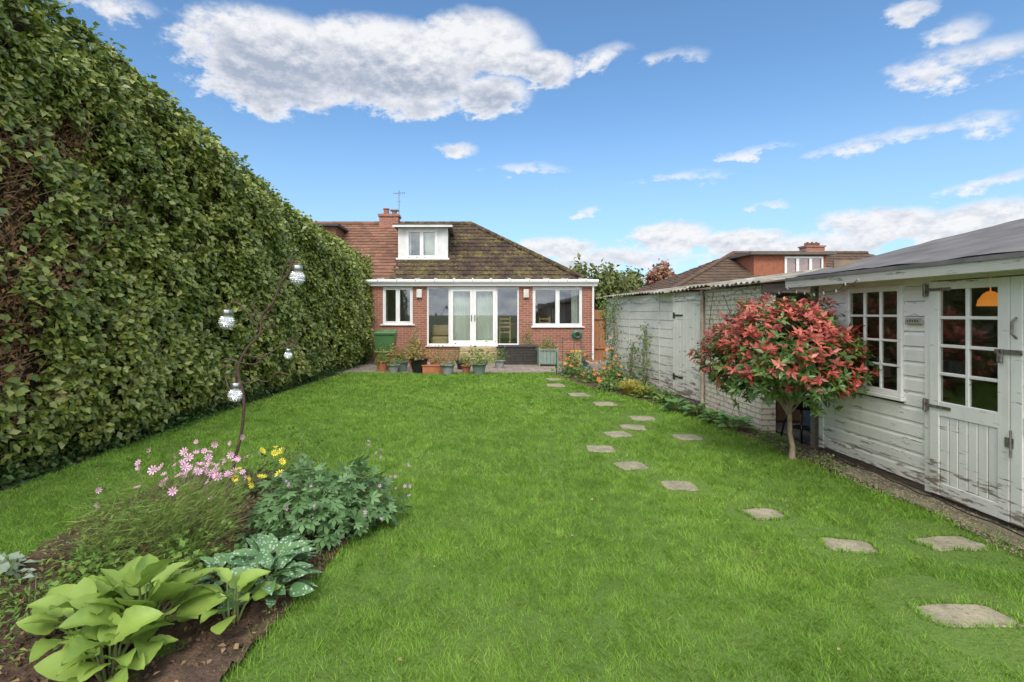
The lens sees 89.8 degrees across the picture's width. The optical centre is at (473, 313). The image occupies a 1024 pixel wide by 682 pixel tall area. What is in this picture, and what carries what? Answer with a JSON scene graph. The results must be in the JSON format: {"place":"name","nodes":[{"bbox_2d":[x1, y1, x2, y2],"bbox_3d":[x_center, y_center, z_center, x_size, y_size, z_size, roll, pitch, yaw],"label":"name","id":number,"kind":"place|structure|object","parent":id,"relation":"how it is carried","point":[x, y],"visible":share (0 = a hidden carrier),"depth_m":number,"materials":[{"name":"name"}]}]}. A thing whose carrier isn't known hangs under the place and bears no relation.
{"place":"outdoors","nodes":[
{"label":"outdoors","id":0,"kind":"place"},
{"bbox_2d":[0,468,361,681],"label":"flower bed soil","id":1,"kind":"structure","parent":0,"point":[205,672],"depth_m":2.59,"materials":[{"name":"soil"}]},
{"bbox_2d":[0,552,32,615],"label":"daisy plant","id":2,"kind":"object","parent":1,"relation":"on","point":[2,589],"visible":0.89,"depth_m":2.85,"materials":[{"name":"plant"}]},
{"bbox_2d":[0,551,39,585],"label":"lambs ear","id":3,"kind":"object","parent":1,"relation":"on","point":[5,565],"visible":0.81,"depth_m":3.04},
{"bbox_2d":[0,610,61,666],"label":"daisy plant","id":4,"kind":"object","parent":1,"relation":"on","point":[23,648],"visible":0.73,"depth_m":2.40,"materials":[{"name":"plant"}]},
{"bbox_2d":[0,570,76,625],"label":"daisy plant","id":5,"kind":"object","parent":1,"relation":"on","point":[11,610],"visible":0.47,"depth_m":2.73,"materials":[{"name":"plant"}]},
{"bbox_2d":[16,536,145,598],"bbox_3d":[-2.183,1.453,2.990,0.719,0.310,0.512,0,0,0],"label":"daisy plant","id":6,"kind":"object","parent":1,"relation":"on","point":[81,569],"visible":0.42,"depth_m":2.96,"materials":[{"name":"plant"}]},
{"bbox_2d":[16,575,152,663],"bbox_3d":[-1.829,1.424,2.457,0.683,0.301,0.518,0,0,40],"label":"broad leaved plant","id":7,"kind":"object","parent":1,"relation":"on","point":[46,616],"visible":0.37,"depth_m":2.39,"materials":[{"name":"green plant"}]},
{"bbox_2d":[29,504,142,580],"bbox_3d":[-2.428,1.409,3.295,0.585,0.388,0.653,0,0,14],"label":"daisy plant","id":8,"kind":"object","parent":1,"relation":"on","point":[77,549],"visible":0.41,"depth_m":3.22,"materials":[{"name":"plant"}]},
{"bbox_2d":[33,605,177,681],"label":"broad leaved plant","id":9,"kind":"object","parent":1,"relation":"on","point":[70,663],"visible":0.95,"depth_m":2.17,"materials":[{"name":"green plant"}]},
{"bbox_2d":[73,487,174,534],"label":"daisy plant","id":10,"kind":"object","parent":1,"relation":"on","point":[120,512],"visible":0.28,"depth_m":3.83,"materials":[{"name":"plant"}]},
{"bbox_2d":[56,554,226,667],"bbox_3d":[-1.603,1.365,2.443,0.650,0.420,0.650,0,0,28],"label":"broad leaved plant","id":11,"kind":"object","parent":1,"relation":"on","point":[155,579],"visible":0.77,"depth_m":2.45,"materials":[{"name":"green plant"}]},
{"bbox_2d":[59,434,254,574],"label":"pink cosmos","id":12,"kind":"object","parent":1,"relation":"on","point":[188,520],"visible":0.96,"depth_m":3.32,"materials":[{"name":"green plant"}]},
{"bbox_2d":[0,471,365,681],"bbox_3d":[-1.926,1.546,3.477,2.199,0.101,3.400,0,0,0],"label":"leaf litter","id":13,"kind":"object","parent":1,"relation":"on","point":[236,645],"visible":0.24,"depth_m":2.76,"materials":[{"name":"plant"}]},
{"bbox_2d":[144,521,238,577],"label":"daisy plant","id":14,"kind":"object","parent":1,"relation":"on","point":[181,542],"visible":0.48,"depth_m":3.14,"materials":[{"name":"plant"}]},
{"bbox_2d":[194,550,255,592],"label":"lungwort","id":15,"kind":"object","parent":1,"relation":"on","point":[217,560],"visible":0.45,"depth_m":2.91,"materials":[{"name":"green plant"}]},
{"bbox_2d":[200,567,280,634],"bbox_3d":[-1.265,1.454,2.613,0.403,0.258,0.390,0,0,25],"label":"broad leaved plant","id":16,"kind":"object","parent":1,"relation":"on","point":[247,579],"visible":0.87,"depth_m":2.64,"materials":[{"name":"green plant"}]},
{"bbox_2d":[218,259,305,492],"bbox_3d":[-1.860,0.559,4.500,0.760,2.084,0.140,0,0,0],"label":"twisted garden stake","id":17,"kind":"object","parent":1,"relation":"on","point":[236,393],"visible":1,"depth_m":4.49,"materials":[{"name":"metal"}]},
{"bbox_2d":[226,433,304,499],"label":"yellow daisies","id":18,"kind":"object","parent":1,"relation":"on","point":[253,487],"visible":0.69,"depth_m":4.45,"materials":[{"name":"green plant"}]},
{"bbox_2d":[214,548,324,614],"bbox_3d":[-1.144,1.477,2.829,0.591,0.216,0.521,0,0,0],"label":"lungwort","id":19,"kind":"object","parent":1,"relation":"on","point":[299,587],"visible":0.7,"depth_m":2.81,"materials":[{"name":"green plant"}]},
{"bbox_2d":[221,533,317,592],"bbox_3d":[-1.212,1.477,3.017,0.551,0.218,0.614,0,0,0],"label":"lungwort","id":20,"kind":"object","parent":1,"relation":"on","point":[270,543],"visible":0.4,"depth_m":3.06,"materials":[{"name":"green plant"}]},
{"bbox_2d":[270,418,332,483],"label":"dark rose bush","id":21,"kind":"object","parent":1,"relation":"on","point":[298,455],"visible":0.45,"depth_m":4.85,"materials":[{"name":"green plant"}]},
{"bbox_2d":[235,440,412,562],"bbox_3d":[-1.119,1.300,3.787,1.073,0.625,1.226,0,0,37],"label":"geranium plant","id":22,"kind":"object","parent":1,"relation":"on","point":[327,506],"visible":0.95,"depth_m":3.61,"materials":[{"name":"green plant"}]},
{"bbox_2d":[331,360,605,373],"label":"patio","id":23,"kind":"structure","parent":0,"point":[506,368],"depth_m":14.77,"materials":[{"name":"stone"}]},
{"bbox_2d":[375,349,389,371],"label":"potted shrub","id":24,"kind":"object","parent":23,"relation":"on","point":[381,365],"visible":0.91,"depth_m":14.00,"materials":[{"name":"green plant"}]},
{"bbox_2d":[373,343,394,368],"bbox_3d":[-2.601,1.204,14.701,0.578,0.792,0.526,0,0,32],"label":"tall olive pot","id":25,"kind":"object","parent":23,"relation":"on","point":[378,351],"visible":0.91,"depth_m":14.57,"materials":[{"name":"ceramic"}]},
{"bbox_2d":[373,329,397,352],"bbox_3d":[-2.720,1.050,15.925,0.660,1.099,0.749,0,0,0],"label":"wheelie bin","id":26,"kind":"object","parent":23,"relation":"on","point":[388,337],"visible":0.48,"depth_m":15.62,"materials":[{"name":"green plastic"}]},
{"bbox_2d":[384,350,401,372],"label":"potted shrub","id":27,"kind":"object","parent":23,"relation":"on","point":[393,367],"visible":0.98,"depth_m":13.65,"materials":[{"name":"green plant"}]},
{"bbox_2d":[388,343,400,362],"bbox_3d":[-2.241,1.220,14.594,0.470,0.759,0.481,0,0,-28],"label":"terracotta pot","id":28,"kind":"object","parent":23,"relation":"on","point":[391,355],"visible":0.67,"depth_m":14.47,"materials":[{"name":"plant"}]},
{"bbox_2d":[391,344,409,370],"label":"potted shrub","id":29,"kind":"object","parent":23,"relation":"on","point":[403,365],"visible":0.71,"depth_m":14.10,"materials":[{"name":"green plant"}]},
{"bbox_2d":[404,325,424,355],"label":"potted shrub","id":30,"kind":"object","parent":23,"relation":"on","point":[413,340],"visible":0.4,"depth_m":16.41,"materials":[{"name":"green plant"}]},
{"bbox_2d":[403,338,439,372],"bbox_3d":[-1.490,1.118,13.759,0.966,0.963,0.940,0,0,37],"label":"potted maple","id":31,"kind":"object","parent":23,"relation":"on","point":[417,362],"visible":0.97,"depth_m":13.59,"materials":[{"name":"plant"}]},
{"bbox_2d":[427,344,448,363],"bbox_3d":[-1.027,1.221,14.017,0.686,0.759,0.626,0,0,33],"label":"terracotta pot","id":32,"kind":"object","parent":23,"relation":"on","point":[436,360],"visible":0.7,"depth_m":13.95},
{"bbox_2d":[451,348,472,369],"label":"potted shrub","id":33,"kind":"object","parent":23,"relation":"on","point":[459,364],"visible":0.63,"depth_m":14.51,"materials":[{"name":"plant"}]},
{"bbox_2d":[461,354,471,371],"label":"potted shrub","id":34,"kind":"object","parent":23,"relation":"on","point":[465,367],"visible":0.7,"depth_m":13.80,"materials":[{"name":"ceramic"}]},
{"bbox_2d":[365,286,593,360],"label":"front wall","id":35,"kind":"structure","parent":23,"relation":"on","point":[537,335],"depth_m":17.00,"materials":[{"name":"red brick"}]},
{"bbox_2d":[416,289,528,297],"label":"wall lights","id":36,"kind":"object","parent":35,"relation":"attached to","point":[419,293],"depth_m":16.90},
{"bbox_2d":[380,287,584,346],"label":"window frames","id":37,"kind":"structure","parent":35,"relation":"attached to","point":[472,341],"depth_m":17.02,"materials":[{"name":"plastic"}]},
{"bbox_2d":[386,232,578,339],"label":"curtains","id":38,"kind":"object","parent":37,"relation":"hanging from","point":[461,315],"visible":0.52,"depth_m":17.20,"materials":[{"name":"fabric"}]},
{"bbox_2d":[364,278,598,359],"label":"fascia and gutter","id":39,"kind":"structure","parent":23,"relation":"on","point":[485,282],"depth_m":16.80,"materials":[{"name":"white plastic"}]},
{"bbox_2d":[491,341,510,367],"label":"potted shrub","id":40,"kind":"object","parent":23,"relation":"on","point":[499,365],"visible":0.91,"depth_m":14.81,"materials":[{"name":"green plant"}]},
{"bbox_2d":[498,345,538,363],"bbox_3d":[1.400,1.290,16.145,1.260,0.580,0.570,0,0,0],"label":"garden storage chest","id":41,"kind":"object","parent":23,"relation":"on","point":[522,354],"visible":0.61,"depth_m":15.89,"materials":[{"name":"plastic"}]},
{"bbox_2d":[535,337,559,365],"bbox_3d":[2.270,1.141,15.589,0.795,0.918,0.616,0,0,0],"label":"green planter","id":42,"kind":"object","parent":23,"relation":"on","point":[545,355],"visible":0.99,"depth_m":15.40,"materials":[{"name":"green paint"}]},
{"bbox_2d":[594,310,605,359],"bbox_3d":[6.543,0.700,17.466,5.085,1.800,0.132,0,0,0],"label":"wooden fence","id":43,"kind":"object","parent":23,"relation":"on","point":[598,352],"visible":0.02,"depth_m":17.51,"materials":[{"name":"wood"}]},
{"bbox_2d":[459,347,496,363],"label":"garden steps","id":44,"kind":"structure","parent":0,"point":[487,349],"depth_m":16.43,"materials":[{"name":"stone"}]},
{"bbox_2d":[0,371,1023,681],"bbox_3d":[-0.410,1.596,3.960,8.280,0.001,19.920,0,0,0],"label":"lawn","id":45,"kind":"structure","parent":0,"point":[898,601],"depth_m":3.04,"materials":[{"name":"plant"}]},
{"bbox_2d":[0,358,372,490],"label":"ivy ground cover","id":46,"kind":"object","parent":45,"relation":"on","point":[8,478],"visible":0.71,"depth_m":6.48,"materials":[{"name":"green plant"}]},
{"bbox_2d":[0,0,375,484],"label":"hedge","id":47,"kind":"object","parent":45,"relation":"on","point":[146,237],"visible":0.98,"depth_m":6.28,"materials":[{"name":"green plant"}]},
{"bbox_2d":[422,364,441,373],"bbox_3d":[-1.085,1.482,13.610,0.570,0.235,0.260,0,0,0],"label":"terracotta trough","id":48,"kind":"object","parent":45,"relation":"on","point":[431,368],"visible":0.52,"depth_m":13.50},
{"bbox_2d":[433,341,459,374],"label":"potted shrub","id":49,"kind":"object","parent":45,"relation":"on","point":[447,368],"visible":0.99,"depth_m":13.25,"materials":[{"name":"green plant"}]},
{"bbox_2d":[461,341,500,374],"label":"potted hydrangea","id":50,"kind":"object","parent":45,"relation":"on","point":[478,367],"visible":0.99,"depth_m":13.27,"materials":[{"name":"plant"}]},
{"bbox_2d":[565,286,581,323],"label":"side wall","id":51,"kind":"structure","parent":45,"relation":"on","point":[567,306],"depth_m":20.29,"materials":[{"name":"brick"}]},
{"bbox_2d":[383,286,578,343],"bbox_3d":[-0.405,0.110,19.135,8.290,2.220,3.730,0,0,0],"label":"living room","id":52,"kind":"object","parent":51,"relation":"attached to","point":[506,314],"visible":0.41,"depth_m":20.90,"materials":[{"name":"paint"}]},
{"bbox_2d":[586,445,615,452],"bbox_3d":[1.493,1.591,6.018,0.331,0.018,0.294,0,0,0],"label":"stepping stone","id":53,"kind":"object","parent":45,"relation":"on","point":[599,448],"visible":0.98,"depth_m":6.01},
{"bbox_2d":[569,253,646,309],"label":"distant trees","id":54,"kind":"object","parent":45,"relation":"on","point":[612,281],"visible":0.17,"depth_m":33.70,"materials":[{"name":"green plant"}]},
{"bbox_2d":[603,431,632,437],"bbox_3d":[1.903,1.591,6.745,0.332,0.017,0.310,0,0,-14],"label":"stepping stone","id":55,"kind":"object","parent":45,"relation":"on","point":[615,434],"visible":0.99,"depth_m":6.70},
{"bbox_2d":[613,461,648,469],"bbox_3d":[1.643,1.593,5.360,0.325,0.014,0.281,0,0,-9],"label":"stepping stone","id":56,"kind":"object","parent":45,"relation":"on","point":[629,465],"visible":1,"depth_m":5.34,"materials":[{"name":"stone"}]},
{"bbox_2d":[620,424,645,429],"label":"stepping stone","id":57,"kind":"object","parent":45,"relation":"on","point":[633,427],"visible":0.98,"depth_m":7.11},
{"bbox_2d":[628,416,654,420],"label":"stepping stone","id":58,"kind":"object","parent":45,"relation":"on","point":[642,418],"visible":0.97,"depth_m":7.71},
{"bbox_2d":[641,258,676,285],"bbox_3d":[14.712,-1.265,38.252,4.374,5.748,3.133,0,0,-23],"label":"copper tree","id":59,"kind":"object","parent":45,"relation":"on","point":[657,273],"visible":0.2,"depth_m":37.56,"materials":[{"name":"brown plant"}]},
{"bbox_2d":[661,481,696,490],"bbox_3d":[1.901,1.593,4.737,0.304,0.014,0.278,0,0,0],"label":"stepping stone","id":60,"kind":"object","parent":45,"relation":"on","point":[682,485],"visible":1,"depth_m":4.72,"materials":[{"name":"stone"}]},
{"bbox_2d":[672,434,702,440],"bbox_3d":[2.753,1.591,6.575,0.357,0.018,0.293,0,0,0],"label":"stepping stone","id":61,"kind":"object","parent":45,"relation":"on","point":[685,437],"visible":1,"depth_m":6.54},
{"bbox_2d":[639,245,825,295],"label":"walls","id":62,"kind":"structure","parent":45,"relation":"on","point":[813,248],"depth_m":27.70,"materials":[{"name":"red brick"}]},
{"bbox_2d":[625,251,875,295],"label":"roof","id":63,"kind":"structure","parent":62,"relation":"on","point":[724,268],"depth_m":26.46,"materials":[{"name":"brown tile"}]},
{"bbox_2d":[728,252,836,275],"bbox_3d":[15.700,-2.360,26.550,4.200,1.320,2.900,0,0,0],"label":"dormer","id":64,"kind":"object","parent":63,"relation":"on","point":[762,263],"visible":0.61,"depth_m":25.40,"materials":[{"name":"brick"}]},
{"bbox_2d":[784,256,822,272],"bbox_3d":[16.350,-2.360,25.349,1.900,0.920,0.082,0,0,0],"label":"dormer window","id":65,"kind":"structure","parent":64,"relation":"in","point":[797,262],"depth_m":25.32,"materials":[{"name":"plastic"}]},
{"bbox_2d":[740,508,782,520],"bbox_3d":[2.306,1.594,4.069,0.308,0.012,0.248,0,0,0],"label":"stepping stone","id":66,"kind":"object","parent":45,"relation":"on","point":[765,512],"visible":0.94,"depth_m":4.07,"materials":[{"name":"stone"}]},
{"bbox_2d":[705,284,821,449],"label":"painted brick store","id":67,"kind":"structure","parent":45,"relation":"on","point":[771,417],"depth_m":7.40,"materials":[{"name":"white brick"}]},
{"bbox_2d":[779,389,809,443],"bbox_3d":[4.126,1.188,6.450,0.491,0.809,0.480,0,0,0],"label":"kettle barbecue","id":68,"kind":"object","parent":67,"relation":"in","point":[801,427],"visible":0.34,"depth_m":6.31,"materials":[{"name":"black metal"}]},
{"bbox_2d":[820,537,879,554],"bbox_3d":[2.572,1.595,3.516,0.333,0.010,0.224,0,0,15],"label":"stepping stone","id":69,"kind":"object","parent":45,"relation":"on","point":[856,545],"visible":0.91,"depth_m":3.51,"materials":[{"name":"stone"}]},
{"bbox_2d":[785,218,1023,530],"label":"garden shed","id":70,"kind":"structure","parent":45,"relation":"on","point":[938,411],"depth_m":4.55,"materials":[{"name":"white paint"}]},
{"bbox_2d":[845,285,905,401],"bbox_3d":[3.938,0.272,5.055,0.075,1.065,0.770,0,0,0],"label":"window frame","id":71,"kind":"structure","parent":70,"relation":"in","point":[882,392],"depth_m":4.94,"materials":[{"name":"white paint"}]},
{"bbox_2d":[925,269,1023,527],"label":"double doors","id":72,"kind":"structure","parent":70,"relation":"in","point":[968,463],"depth_m":3.99,"materials":[{"name":"white paint"}]},
{"bbox_2d":[831,467,1023,552],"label":"gravel strip","id":73,"kind":"object","parent":45,"relation":"on","point":[989,525],"visible":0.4,"depth_m":4.15,"materials":[{"name":"gravel"}]},
{"bbox_2d":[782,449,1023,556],"bbox_3d":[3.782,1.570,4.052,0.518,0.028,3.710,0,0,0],"label":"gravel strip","id":74,"kind":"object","parent":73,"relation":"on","point":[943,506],"visible":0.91,"depth_m":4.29,"materials":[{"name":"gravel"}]},
{"bbox_2d":[913,536,989,550],"bbox_3d":[3.302,1.595,3.554,0.470,0.010,0.233,0,0,0],"label":"stepping stone","id":75,"kind":"object","parent":45,"relation":"on","point":[939,542],"visible":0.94,"depth_m":3.55,"materials":[{"name":"stone"}]},
{"bbox_2d":[914,604,1023,627],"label":"stepping stone","id":76,"kind":"object","parent":45,"relation":"on","point":[955,613],"visible":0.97,"depth_m":2.71,"materials":[{"name":"stone"}]},
{"bbox_2d":[25,0,1023,286],"label":"sky","id":77,"kind":"structure","parent":0,"point":[690,134],"materials":[{"name":"blue"}]},
{"bbox_2d":[613,379,644,394],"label":"golden grass","id":78,"kind":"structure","parent":0,"point":[628,386],"depth_m":9.89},
{"bbox_2d":[606,281,784,406],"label":"garage","id":79,"kind":"structure","parent":0,"point":[676,329],"depth_m":10.18,"materials":[{"name":"white paint"}]},
{"bbox_2d":[597,296,612,342],"bbox_3d":[3.413,0.160,13.385,0.324,1.247,1.300,0,0,0],"label":"climbing clematis","id":80,"kind":"object","parent":79,"relation":"attached to","point":[605,313],"visible":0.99,"depth_m":13.29,"materials":[{"name":"green plant"}]},
{"bbox_2d":[673,296,704,404],"bbox_3d":[3.873,0.625,9.233,0.066,1.850,1.070,0,0,-5],"label":"side door","id":81,"kind":"structure","parent":79,"relation":"in","point":[686,328],"depth_m":9.25,"materials":[{"name":"white paint"}]},
{"bbox_2d":[595,267,827,298],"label":"corrugated roof","id":82,"kind":"structure","parent":79,"relation":"on","point":[760,279],"depth_m":8.21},
{"bbox_2d":[607,278,1023,536],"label":"fairy light string","id":83,"kind":"object","parent":79,"relation":"attached to","point":[787,288],"visible":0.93,"depth_m":5.12,"materials":[{"name":"black metal"}]},
{"bbox_2d":[554,371,853,469],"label":"border soil","id":84,"kind":"structure","parent":0,"point":[748,431],"depth_m":6.92,"materials":[{"name":"soil"}]},
{"bbox_2d":[551,353,581,374],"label":"border plant","id":85,"kind":"object","parent":84,"relation":"on","point":[567,367],"visible":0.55,"depth_m":13.32,"materials":[{"name":"green plant"}]},
{"bbox_2d":[560,347,594,377],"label":"border plant","id":86,"kind":"object","parent":84,"relation":"on","point":[575,371],"visible":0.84,"depth_m":12.70,"materials":[{"name":"green plant"}]},
{"bbox_2d":[577,361,606,382],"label":"border plant","id":87,"kind":"object","parent":84,"relation":"on","point":[592,373],"visible":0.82,"depth_m":11.81,"materials":[{"name":"green plant"}]},
{"bbox_2d":[593,372,625,391],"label":"border plant","id":88,"kind":"object","parent":84,"relation":"on","point":[610,387],"visible":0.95,"depth_m":10.53,"materials":[{"name":"green plant"}]},
{"bbox_2d":[599,347,620,379],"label":"border plant","id":89,"kind":"object","parent":84,"relation":"on","point":[611,363],"visible":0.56,"depth_m":12.34,"materials":[{"name":"green plant"}]},
{"bbox_2d":[592,356,631,386],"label":"border plant","id":90,"kind":"object","parent":84,"relation":"on","point":[614,371],"visible":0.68,"depth_m":11.14,"materials":[{"name":"green plant"}]},
{"bbox_2d":[599,297,625,372],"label":"climbing rose","id":91,"kind":"object","parent":84,"relation":"on","point":[614,329],"visible":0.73,"depth_m":12.75,"materials":[{"name":"green plant"}]},
{"bbox_2d":[623,340,639,382],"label":"climbing rose","id":92,"kind":"object","parent":84,"relation":"on","point":[630,365],"visible":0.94,"depth_m":11.53,"materials":[{"name":"green plant"}]},
{"bbox_2d":[635,321,652,386],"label":"climbing rose","id":93,"kind":"object","parent":84,"relation":"on","point":[643,378],"visible":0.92,"depth_m":10.82,"materials":[{"name":"green plant"}]},
{"bbox_2d":[632,384,656,396],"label":"golden grass","id":94,"kind":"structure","parent":84,"relation":"on","point":[640,389],"depth_m":9.63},
{"bbox_2d":[631,383,664,398],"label":"border plant","id":95,"kind":"object","parent":84,"relation":"on","point":[650,395],"visible":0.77,"depth_m":9.60,"materials":[{"name":"green plant"}]},
{"bbox_2d":[648,389,680,403],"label":"border plant","id":96,"kind":"object","parent":84,"relation":"on","point":[665,396],"visible":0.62,"depth_m":8.96,"materials":[{"name":"green plant"}]},
{"bbox_2d":[659,397,693,411],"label":"hosta","id":97,"kind":"object","parent":84,"relation":"on","point":[668,405],"visible":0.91,"depth_m":8.29,"materials":[{"name":"green plant"}]},
{"bbox_2d":[682,402,715,416],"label":"hosta","id":98,"kind":"object","parent":84,"relation":"on","point":[698,408],"visible":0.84,"depth_m":7.87,"materials":[{"name":"green plant"}]},
{"bbox_2d":[696,409,728,423],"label":"hosta","id":99,"kind":"object","parent":84,"relation":"on","point":[712,414],"visible":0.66,"depth_m":7.39,"materials":[{"name":"green plant"}]},
{"bbox_2d":[712,413,757,429],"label":"hosta","id":100,"kind":"object","parent":84,"relation":"on","point":[735,419],"visible":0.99,"depth_m":6.97,"materials":[{"name":"green plant"}]},
{"bbox_2d":[751,425,802,450],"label":"weeds","id":101,"kind":"object","parent":84,"relation":"on","point":[780,442],"visible":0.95,"depth_m":6.28,"materials":[{"name":"green plant"}]},
{"bbox_2d":[686,292,884,460],"bbox_3d":[3.367,0.683,5.523,1.978,1.839,1.572,0,0,0],"label":"red photinia tree","id":102,"kind":"object","parent":84,"relation":"on","point":[790,363],"visible":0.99,"depth_m":5.21,"materials":[{"name":"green plant"}]},
{"bbox_2d":[797,450,851,473],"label":"weeds","id":103,"kind":"object","parent":84,"relation":"on","point":[829,463],"visible":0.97,"depth_m":5.39,"materials":[{"name":"green plant"}]},
{"bbox_3d":[-2.725,0.300,22.025,12.950,2.800,7.650,0,0,0],"label":"rear wall","id":104,"kind":"object","parent":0,"visible":0},
{"bbox_2d":[344,221,586,278],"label":"roof","id":105,"kind":"structure","parent":104,"relation":"on","point":[476,251],"depth_m":18.93,"materials":[{"name":"tile"}]},
{"bbox_2d":[310,221,404,278],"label":"adjoining roof","id":106,"kind":"structure","parent":105,"relation":"on","point":[356,236],"depth_m":20.41,"materials":[{"name":"tile"}]},
{"bbox_2d":[306,223,348,237],"bbox_3d":[-6.075,-2.985,20.700,1.750,0.970,2.000,0,0,0],"label":"adjoining dormer","id":107,"kind":"object","parent":106,"relation":"on","point":[338,230],"visible":0.25,"depth_m":19.90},
{"bbox_2d":[378,192,404,226],"bbox_3d":[-3.500,-4.350,22.000,1.101,1.900,0.700,0,0,0],"label":"chimney","id":108,"kind":"object","parent":105,"relation":"on","point":[386,219],"visible":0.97,"depth_m":21.70,"materials":[{"name":"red brick"}]},
{"bbox_2d":[392,223,453,259],"bbox_3d":[-1.890,-2.615,20.305,2.220,1.430,2.790,0,0,0],"label":"dormer","id":109,"kind":"object","parent":105,"relation":"on","point":[445,231],"visible":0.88,"depth_m":19.19,"materials":[{"name":"paint"}]},
{"bbox_2d":[406,230,436,257],"bbox_3d":[-1.945,-2.610,19.239,1.170,1.060,0.082,0,0,0],"label":"dormer window","id":110,"kind":"structure","parent":109,"relation":"in","point":[422,255],"depth_m":19.21,"materials":[{"name":"plastic"}]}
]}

